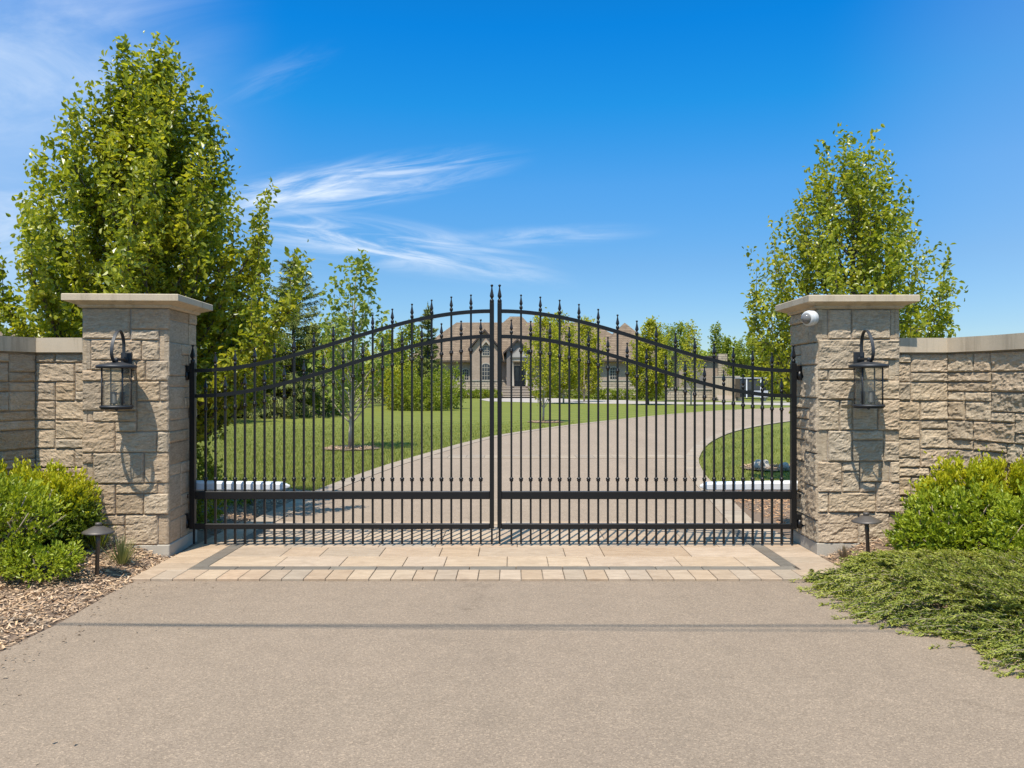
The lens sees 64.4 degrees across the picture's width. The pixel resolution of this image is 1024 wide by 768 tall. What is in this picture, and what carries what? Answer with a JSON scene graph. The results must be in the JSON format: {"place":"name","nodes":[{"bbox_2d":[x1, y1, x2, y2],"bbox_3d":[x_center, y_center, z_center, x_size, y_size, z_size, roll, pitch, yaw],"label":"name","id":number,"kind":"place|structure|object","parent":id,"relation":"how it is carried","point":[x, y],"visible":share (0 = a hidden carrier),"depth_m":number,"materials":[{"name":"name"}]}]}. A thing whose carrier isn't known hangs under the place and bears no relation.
{"place":"outdoors","nodes":[
{"label":"outdoors","id":0,"kind":"place"},
{"bbox_2d":[196,389,789,534],"bbox_3d":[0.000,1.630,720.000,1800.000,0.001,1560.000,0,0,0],"label":"ground","id":1,"kind":"structure","parent":0,"point":[516,412],"depth_m":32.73,"materials":[{"name":"green plant"}]},
{"bbox_2d":[0,336,82,519],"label":"garden wall","id":2,"kind":"structure","parent":1,"relation":"on","point":[41,401],"depth_m":7.58,"materials":[{"name":"stone"}]},
{"bbox_2d":[0,530,213,651],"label":"mulch bed","id":3,"kind":"object","parent":1,"relation":"on","point":[200,536],"visible":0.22,"depth_m":6.20,"materials":[{"name":"wood"}]},
{"bbox_2d":[0,471,72,578],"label":"leafy shrub","id":4,"kind":"object","parent":3,"relation":"on","point":[41,506],"visible":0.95,"depth_m":6.46,"materials":[{"name":"green plant"}]},
{"bbox_2d":[0,531,91,588],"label":"leafy shrub","id":5,"kind":"object","parent":3,"relation":"on","point":[56,563],"visible":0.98,"depth_m":6.32,"materials":[{"name":"green plant"}]},
{"bbox_2d":[0,456,107,551],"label":"yew shrub","id":6,"kind":"object","parent":3,"relation":"on","point":[77,493],"visible":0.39,"depth_m":7.02,"materials":[{"name":"green plant"}]},
{"bbox_2d":[81,522,114,576],"bbox_3d":[-3.353,1.385,6.580,0.246,0.530,0.246,2,0,0],"label":"path light","id":7,"kind":"object","parent":3,"relation":"on","point":[97,530],"visible":0.98,"depth_m":6.56,"materials":[{"name":"brown metal"}]},
{"bbox_2d":[101,534,148,564],"bbox_3d":[-3.391,1.420,7.019,0.476,0.259,0.379,0,0,0],"label":"grass tuft","id":8,"kind":"object","parent":3,"relation":"on","point":[123,552],"visible":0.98,"depth_m":6.97,"materials":[{"name":"green plant"}]},
{"bbox_2d":[61,293,212,557],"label":"gate pillar","id":9,"kind":"structure","parent":1,"relation":"on","point":[135,461],"depth_m":7.44,"materials":[{"name":"stone"}]},
{"bbox_2d":[95,330,136,410],"bbox_3d":[-3.505,-0.122,7.233,0.336,0.719,0.392,0,0,-3],"label":"wall lantern","id":10,"kind":"object","parent":9,"relation":"attached to","point":[125,365],"depth_m":7.16,"materials":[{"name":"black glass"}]},
{"bbox_2d":[187,480,289,497],"bbox_3d":[-2.766,1.063,8.025,1.108,0.204,0.250,0,0,0],"label":"gate opener","id":11,"kind":"object","parent":9,"relation":"attached to","point":[230,485],"visible":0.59,"depth_m":8.05,"materials":[{"name":"white metal"}]},
{"bbox_2d":[185,284,493,543],"bbox_3d":[-1.705,0.294,7.950,3.060,2.535,0.068,0,0,0],"label":"gate leaf","id":12,"kind":"object","parent":9,"relation":"attached to","point":[191,370],"visible":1,"depth_m":7.94,"materials":[{"name":"black metal"}]},
{"bbox_2d":[198,332,269,420],"bbox_3d":[-12.095,-0.708,33.965,3.610,4.619,3.829,0,0,0],"label":"leafy tree","id":13,"kind":"object","parent":1,"relation":"on","point":[206,343],"visible":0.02,"depth_m":34.29,"materials":[{"name":"green plant"}]},
{"bbox_2d":[196,488,308,533],"bbox_3d":[-4.050,1.592,10.410,2.300,0.084,3.580,0,0,0],"label":"mulch bed","id":14,"kind":"object","parent":1,"relation":"on","point":[248,508],"visible":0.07,"depth_m":10.13,"materials":[{"name":"wood"}]},
{"bbox_2d":[0,31,314,459],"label":"pear tree","id":15,"kind":"object","parent":14,"relation":"on","point":[145,202],"visible":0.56,"depth_m":9.26,"materials":[{"name":"green plant"}]},
{"bbox_2d":[196,447,228,522],"bbox_3d":[-3.494,1.153,8.989,0.684,0.930,0.858,0,0,-42],"label":"shrub","id":16,"kind":"object","parent":14,"relation":"on","point":[199,513],"visible":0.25,"depth_m":8.97,"materials":[{"name":"green plant"}]},
{"bbox_2d":[209,477,259,506],"bbox_3d":[-3.558,1.405,10.585,0.780,0.437,0.677,0,0,0],"label":"shrub","id":17,"kind":"object","parent":14,"relation":"on","point":[239,501],"visible":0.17,"depth_m":10.51,"materials":[{"name":"green plant"}]},
{"bbox_2d":[202,298,302,419],"bbox_3d":[-12.972,-0.651,39.024,6.180,7.297,6.091,0,0,0],"label":"spruce tree","id":18,"kind":"object","parent":1,"relation":"on","point":[287,410],"visible":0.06,"depth_m":38.45,"materials":[{"name":"green plant"}]},
{"bbox_2d":[237,379,279,417],"bbox_3d":[-12.914,0.289,39.995,3.065,2.866,2.272,0,0,0],"label":"round shrub","id":19,"kind":"object","parent":1,"relation":"on","point":[257,404],"visible":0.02,"depth_m":39.88,"materials":[{"name":"green plant"}]},
{"bbox_2d":[256,338,306,410],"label":"leafy tree","id":20,"kind":"object","parent":1,"relation":"on","point":[289,389],"visible":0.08,"depth_m":40.38,"materials":[{"name":"green plant"}]},
{"bbox_2d":[268,357,321,416],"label":"round shrub","id":21,"kind":"object","parent":1,"relation":"on","point":[299,410],"visible":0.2,"depth_m":40.81,"materials":[{"name":"green plant"}]},
{"bbox_2d":[247,252,348,418],"bbox_3d":[-10.691,-2.220,39.925,5.528,8.701,5.783,0,0,-39],"label":"spruce tree","id":22,"kind":"object","parent":1,"relation":"on","point":[300,332],"visible":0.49,"depth_m":39.68,"materials":[{"name":"green plant"}]},
{"bbox_2d":[287,321,351,410],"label":"leafy tree","id":23,"kind":"object","parent":1,"relation":"on","point":[309,356],"visible":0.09,"depth_m":45.70,"materials":[{"name":"green plant"}]},
{"bbox_2d":[307,367,357,414],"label":"round shrub","id":24,"kind":"object","parent":1,"relation":"on","point":[328,409],"visible":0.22,"depth_m":42.77,"materials":[{"name":"green plant"}]},
{"bbox_2d":[320,316,368,400],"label":"leafy tree","id":25,"kind":"object","parent":1,"relation":"on","point":[348,332],"visible":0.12,"depth_m":55.78,"materials":[{"name":"green plant"}]},
{"bbox_2d":[325,446,379,449],"bbox_3d":[-4.050,1.603,20.402,1.571,0.001,1.488,0,0,0],"label":"mulch ring","id":26,"kind":"object","parent":1,"relation":"on","point":[351,449],"visible":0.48,"depth_m":20.21,"materials":[{"name":"wood"}]},
{"bbox_2d":[325,445,375,449],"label":"wood chips","id":27,"kind":"object","parent":26,"relation":"on","point":[339,447],"visible":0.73,"depth_m":20.20,"materials":[{"name":"brown wood"}]},
{"bbox_2d":[307,249,396,447],"bbox_3d":[-3.957,-0.875,20.286,2.226,4.955,2.097,0,0,0],"label":"tulip tree","id":28,"kind":"object","parent":26,"relation":"on","point":[363,321],"visible":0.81,"depth_m":20.16,"materials":[{"name":"green plant"}]},
{"bbox_2d":[348,371,386,403],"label":"brush","id":29,"kind":"object","parent":1,"relation":"on","point":[367,396],"visible":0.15,"depth_m":67.94,"materials":[{"name":"green plant"}]},
{"bbox_2d":[360,329,408,398],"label":"leafy tree","id":30,"kind":"object","parent":1,"relation":"on","point":[368,353],"visible":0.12,"depth_m":61.55,"materials":[{"name":"green plant"}]},
{"bbox_2d":[378,352,418,409],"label":"round shrub","id":31,"kind":"object","parent":1,"relation":"on","point":[388,383],"visible":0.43,"depth_m":50.85,"materials":[{"name":"green plant"}]},
{"bbox_2d":[384,318,430,397],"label":"leafy tree","id":32,"kind":"object","parent":1,"relation":"on","point":[416,334],"visible":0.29,"depth_m":57.60,"materials":[{"name":"green plant"}]},
{"bbox_2d":[384,365,459,410],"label":"round shrub","id":33,"kind":"object","parent":1,"relation":"on","point":[417,389],"visible":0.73,"depth_m":49.67,"materials":[{"name":"green plant"}]},
{"bbox_2d":[409,303,444,406],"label":"spruce tree","id":34,"kind":"object","parent":1,"relation":"on","point":[425,325],"visible":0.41,"depth_m":53.92,"materials":[{"name":"green plant"}]},
{"bbox_2d":[429,363,467,408],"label":"round shrub","id":35,"kind":"object","parent":1,"relation":"on","point":[457,401],"visible":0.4,"depth_m":52.92,"materials":[{"name":"green plant"}]},
{"bbox_2d":[454,388,502,397],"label":"hedge","id":36,"kind":"object","parent":1,"relation":"on","point":[485,393],"visible":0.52,"depth_m":91.68,"materials":[{"name":"green plant"}]},
{"bbox_2d":[128,521,844,580],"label":"paving","id":37,"kind":"structure","parent":1,"relation":"on","point":[377,553],"depth_m":7.46,"materials":[{"name":"beige stone"}]},
{"bbox_2d":[188,529,796,570],"bbox_3d":[-0.150,1.590,8.053,5.224,0.020,2.249,0,0,0],"label":"paving band","id":38,"kind":"object","parent":37,"relation":"on","point":[780,561],"visible":0.82,"depth_m":7.00,"materials":[{"name":"beige stone"}]},
{"bbox_2d":[0,581,1023,767],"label":"driveway apron","id":39,"kind":"object","parent":1,"relation":"on","point":[518,674],"visible":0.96,"depth_m":4.36,"materials":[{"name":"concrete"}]},
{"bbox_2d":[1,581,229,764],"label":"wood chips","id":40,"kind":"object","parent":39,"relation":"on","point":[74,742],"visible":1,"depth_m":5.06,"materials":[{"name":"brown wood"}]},
{"bbox_2d":[407,316,670,397],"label":"brick house","id":41,"kind":"structure","parent":1,"relation":"on","point":[623,340],"depth_m":96.22,"materials":[{"name":"brick"}]},
{"bbox_2d":[452,369,459,379],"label":"window","id":42,"kind":"structure","parent":41,"relation":"in","point":[458,377],"depth_m":96.92,"materials":[{"name":"grey glass"}]},
{"bbox_2d":[462,368,469,379],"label":"window","id":43,"kind":"structure","parent":41,"relation":"in","point":[467,372],"depth_m":96.92,"materials":[{"name":"grey glass"}]},
{"bbox_2d":[482,345,489,355],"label":"window","id":44,"kind":"structure","parent":41,"relation":"in","point":[486,348],"depth_m":95.42,"materials":[{"name":"grey glass"}]},
{"bbox_2d":[482,363,489,379],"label":"window","id":45,"kind":"structure","parent":41,"relation":"in","point":[485,366],"depth_m":95.42,"materials":[{"name":"grey glass"}]},
{"bbox_2d":[514,366,519,386],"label":"door","id":46,"kind":"structure","parent":41,"relation":"in","point":[516,368],"depth_m":95.87,"materials":[{"name":"black glass"}]},
{"bbox_2d":[522,366,525,386],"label":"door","id":47,"kind":"structure","parent":41,"relation":"in","point":[524,370],"depth_m":95.84,"materials":[{"name":"black wood"}]},
{"bbox_2d":[609,366,615,379],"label":"window","id":48,"kind":"structure","parent":41,"relation":"in","point":[612,371],"depth_m":94.91,"materials":[{"name":"grey glass"}]},
{"bbox_2d":[317,341,769,382],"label":"wood","id":49,"kind":"object","parent":1,"relation":"on","point":[705,353],"depth_m":159.61,"materials":[{"name":"green plant"}]},
{"bbox_2d":[532,388,587,397],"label":"hedge","id":50,"kind":"object","parent":1,"relation":"on","point":[572,395],"visible":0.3,"depth_m":91.64,"materials":[{"name":"green plant"}]},
{"bbox_2d":[533,310,586,402],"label":"birch tree","id":51,"kind":"object","parent":1,"relation":"on","point":[573,375],"visible":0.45,"depth_m":66.53,"materials":[{"name":"green plant"}]},
{"bbox_2d":[586,388,664,399],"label":"hedge","id":52,"kind":"object","parent":1,"relation":"on","point":[612,392],"visible":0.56,"depth_m":83.75,"materials":[{"name":"green plant"}]},
{"bbox_2d":[479,398,789,404],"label":"forecourt","id":53,"kind":"structure","parent":1,"relation":"on","point":[554,400],"depth_m":70.70,"materials":[{"name":"concrete"}]},
{"bbox_2d":[563,316,610,401],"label":"birch tree","id":54,"kind":"object","parent":53,"relation":"on","point":[593,343],"visible":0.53,"depth_m":73.67,"materials":[{"name":"green plant"}]},
{"bbox_2d":[623,315,672,404],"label":"leafy tree","id":55,"kind":"object","parent":1,"relation":"on","point":[651,323],"visible":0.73,"depth_m":62.74,"materials":[{"name":"green plant"}]},
{"bbox_2d":[667,321,698,371],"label":"leafy tree","id":56,"kind":"object","parent":1,"relation":"on","point":[680,343],"visible":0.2,"depth_m":99.70,"materials":[{"name":"green plant"}]},
{"bbox_2d":[677,319,706,404],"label":"poplar tree","id":57,"kind":"object","parent":1,"relation":"on","point":[692,332],"visible":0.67,"depth_m":61.03,"materials":[{"name":"green plant"}]},
{"bbox_2d":[667,388,735,400],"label":"terrace wall","id":58,"kind":"structure","parent":1,"relation":"on","point":[680,394],"depth_m":80.00,"materials":[{"name":"stone"}]},
{"bbox_2d":[671,354,732,397],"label":"outbuilding","id":59,"kind":"structure","parent":1,"relation":"on","point":[719,370],"depth_m":92.00,"materials":[{"name":"beige brick"}]},
{"bbox_2d":[686,371,702,387],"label":"garage door","id":60,"kind":"structure","parent":59,"relation":"in","point":[701,376],"depth_m":91.95,"materials":[{"name":"grey paint"}]},
{"bbox_2d":[707,320,729,355],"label":"poplar tree","id":61,"kind":"object","parent":1,"relation":"on","point":[719,341],"visible":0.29,"depth_m":109.79,"materials":[{"name":"green plant"}]},
{"bbox_2d":[711,376,739,399],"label":"garage door","id":62,"kind":"structure","parent":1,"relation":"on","point":[719,381],"depth_m":79.00,"materials":[{"name":"wood"}]},
{"bbox_2d":[716,335,746,375],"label":"leafy tree","id":63,"kind":"object","parent":1,"relation":"on","point":[727,346],"visible":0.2,"depth_m":111.67,"materials":[{"name":"green plant"}]},
{"bbox_2d":[699,425,789,481],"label":"grass","id":64,"kind":"structure","parent":1,"relation":"on","point":[745,459],"depth_m":18.00,"materials":[{"name":"green plant"}]},
{"bbox_2d":[722,336,766,376],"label":"leafy tree","id":65,"kind":"object","parent":1,"relation":"on","point":[741,358],"visible":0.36,"depth_m":89.42,"materials":[{"name":"green plant"}]},
{"bbox_2d":[735,377,767,400],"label":"glass cabinet","id":66,"kind":"object","parent":1,"relation":"on","point":[738,384],"visible":0.6,"depth_m":76.98,"materials":[{"name":"white glass"}]},
{"bbox_2d":[731,499,790,534],"bbox_3d":[4.020,1.593,10.510,2.360,0.082,3.780,0,0,0],"label":"mulch bed","id":67,"kind":"object","parent":1,"relation":"on","point":[757,516],"visible":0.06,"depth_m":10.06,"materials":[{"name":"wood"}]},
{"bbox_2d":[740,465,789,470],"bbox_3d":[4.964,1.601,15.577,1.164,0.001,1.210,0,0,0],"label":"mulch ring","id":68,"kind":"object","parent":1,"relation":"on","point":[747,467],"visible":0.28,"depth_m":15.23,"materials":[{"name":"wood"}]},
{"bbox_2d":[754,459,769,468],"bbox_3d":[4.742,1.561,15.498,0.331,0.248,0.310,0,0,19],"label":"rock","id":69,"kind":"object","parent":68,"relation":"on","point":[757,462],"visible":0.59,"depth_m":15.39,"materials":[{"name":"grey stone"}]},
{"bbox_2d":[744,463,789,469],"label":"wood chips","id":70,"kind":"object","parent":68,"relation":"on","point":[774,466],"visible":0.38,"depth_m":15.41,"materials":[{"name":"brown wood"}]},
{"bbox_2d":[778,462,789,470],"bbox_3d":[5.157,1.562,15.407,0.199,0.168,0.228,0,0,29],"label":"rock","id":71,"kind":"object","parent":68,"relation":"on","point":[785,464],"visible":0.53,"depth_m":15.32,"materials":[{"name":"grey stone"}]},
{"bbox_2d":[745,340,787,398],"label":"leafy tree","id":72,"kind":"object","parent":1,"relation":"on","point":[759,373],"visible":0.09,"depth_m":85.55,"materials":[{"name":"green plant"}]},
{"bbox_2d":[775,295,919,556],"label":"gate pillar","id":73,"kind":"structure","parent":1,"relation":"on","point":[848,466],"depth_m":7.52,"materials":[{"name":"stone"}]},
{"bbox_2d":[497,284,803,543],"bbox_3d":[1.366,0.294,7.950,3.018,2.535,0.068,0,0,0],"label":"gate leaf","id":74,"kind":"object","parent":73,"relation":"attached to","point":[795,372],"visible":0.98,"depth_m":7.94,"materials":[{"name":"black metal"}]},
{"bbox_2d":[699,480,800,497],"bbox_3d":[2.415,1.063,8.025,1.090,0.204,0.250,0,0,0],"label":"gate opener","id":75,"kind":"object","parent":73,"relation":"attached to","point":[747,485],"visible":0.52,"depth_m":8.05,"materials":[{"name":"white metal"}]},
{"bbox_2d":[801,311,818,325],"bbox_3d":[2.736,-0.604,7.460,0.181,0.143,0.153,0,0,0],"label":"security camera","id":76,"kind":"object","parent":73,"relation":"attached to","point":[809,318],"visible":1,"depth_m":7.41,"materials":[{"name":"white plastic"}]},
{"bbox_2d":[848,330,888,409],"bbox_3d":[3.196,-0.129,7.318,0.336,0.719,0.392,0,0,1],"label":"wall lantern","id":77,"kind":"object","parent":73,"relation":"attached to","point":[859,364],"depth_m":7.24,"materials":[{"name":"black metal"}]},
{"bbox_2d":[740,122,967,413],"bbox_3d":[5.410,-1.300,12.995,3.392,5.802,3.739,0,0,19],"label":"pear tree","id":78,"kind":"object","parent":1,"relation":"on","point":[868,242],"visible":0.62,"depth_m":12.73,"materials":[{"name":"green plant"}]},
{"bbox_2d":[783,534,1023,663],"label":"mulch bed","id":79,"kind":"object","parent":1,"relation":"on","point":[876,545],"visible":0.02,"depth_m":7.34,"materials":[{"name":"wood"}]},
{"bbox_2d":[832,545,855,557],"bbox_3d":[2.963,1.495,7.293,0.228,0.109,0.196,0,0,14],"label":"grass tuft","id":80,"kind":"object","parent":79,"relation":"on","point":[844,551],"visible":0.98,"depth_m":7.29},
{"bbox_2d":[851,512,881,552],"bbox_3d":[3.051,1.355,6.980,0.246,0.510,0.246,-3,0,0],"label":"path light","id":81,"kind":"object","parent":79,"relation":"on","point":[866,519],"visible":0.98,"depth_m":6.96,"materials":[{"name":"brown metal"}]},
{"bbox_2d":[876,527,904,547],"bbox_3d":[3.427,1.360,7.216,0.373,0.219,0.369,0,0,0],"label":"grass tuft","id":82,"kind":"object","parent":79,"relation":"on","point":[888,538],"visible":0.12,"depth_m":7.25,"materials":[{"name":"green plant"}]},
{"bbox_2d":[789,546,1023,678],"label":"juniper","id":83,"kind":"object","parent":79,"relation":"on","point":[992,583],"visible":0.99,"depth_m":5.54,"materials":[{"name":"green plant"}]},
{"bbox_2d":[882,476,1023,556],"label":"leafy shrub","id":84,"kind":"object","parent":79,"relation":"on","point":[968,528],"visible":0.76,"depth_m":6.56,"materials":[{"name":"green plant"}]},
{"bbox_2d":[894,446,1023,550],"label":"yew shrub","id":85,"kind":"object","parent":79,"relation":"on","point":[990,470],"visible":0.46,"depth_m":6.84,"materials":[{"name":"green plant"}]},
{"bbox_2d":[975,479,1023,564],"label":"leafy shrub","id":86,"kind":"object","parent":79,"relation":"on","point":[998,538],"visible":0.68,"depth_m":6.26,"materials":[{"name":"green plant"}]},
{"bbox_2d":[899,333,1023,518],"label":"garden wall","id":87,"kind":"structure","parent":1,"relation":"on","point":[964,396],"depth_m":7.50,"materials":[{"name":"stone"}]},
{"label":"mulch ring","id":88,"kind":"structure","parent":1,"relation":"on","visible":0},
{"bbox_2d":[522,307,565,420],"bbox_3d":[1.337,-0.850,34.760,1.911,4.902,2.152,0,0,0],"label":"birch tree","id":89,"kind":"object","parent":88,"relation":"on","point":[535,344],"visible":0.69,"depth_m":34.65,"materials":[{"name":"green plant"}]},
{"bbox_2d":[0,0,1023,380],"label":"sky","id":90,"kind":"structure","parent":0,"point":[612,157],"materials":[{"name":"blue"}]},
{"bbox_2d":[277,407,789,522],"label":"driveway","id":91,"kind":"structure","parent":0,"point":[545,475],"depth_m":13.95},
{"bbox_2d":[251,410,789,521],"bbox_3d":[7.769,1.601,30.172,11.671,0.018,46.900,0,0,29],"label":"driveway edging","id":92,"kind":"object","parent":91,"relation":"on","point":[689,470],"visible":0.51,"depth_m":16.31,"materials":[{"name":"beige concrete"}]},
{"bbox_2d":[628,400,778,401],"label":"lawn island","id":93,"kind":"structure","parent":0,"point":[702,401],"depth_m":73.81,"materials":[{"name":"green plant"}]},
{"bbox_2d":[654,323,685,393],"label":"leafy tree","id":94,"kind":"object","parent":93,"relation":"on","point":[671,345],"visible":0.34,"depth_m":74.79,"materials":[{"name":"green plant"}]}
]}

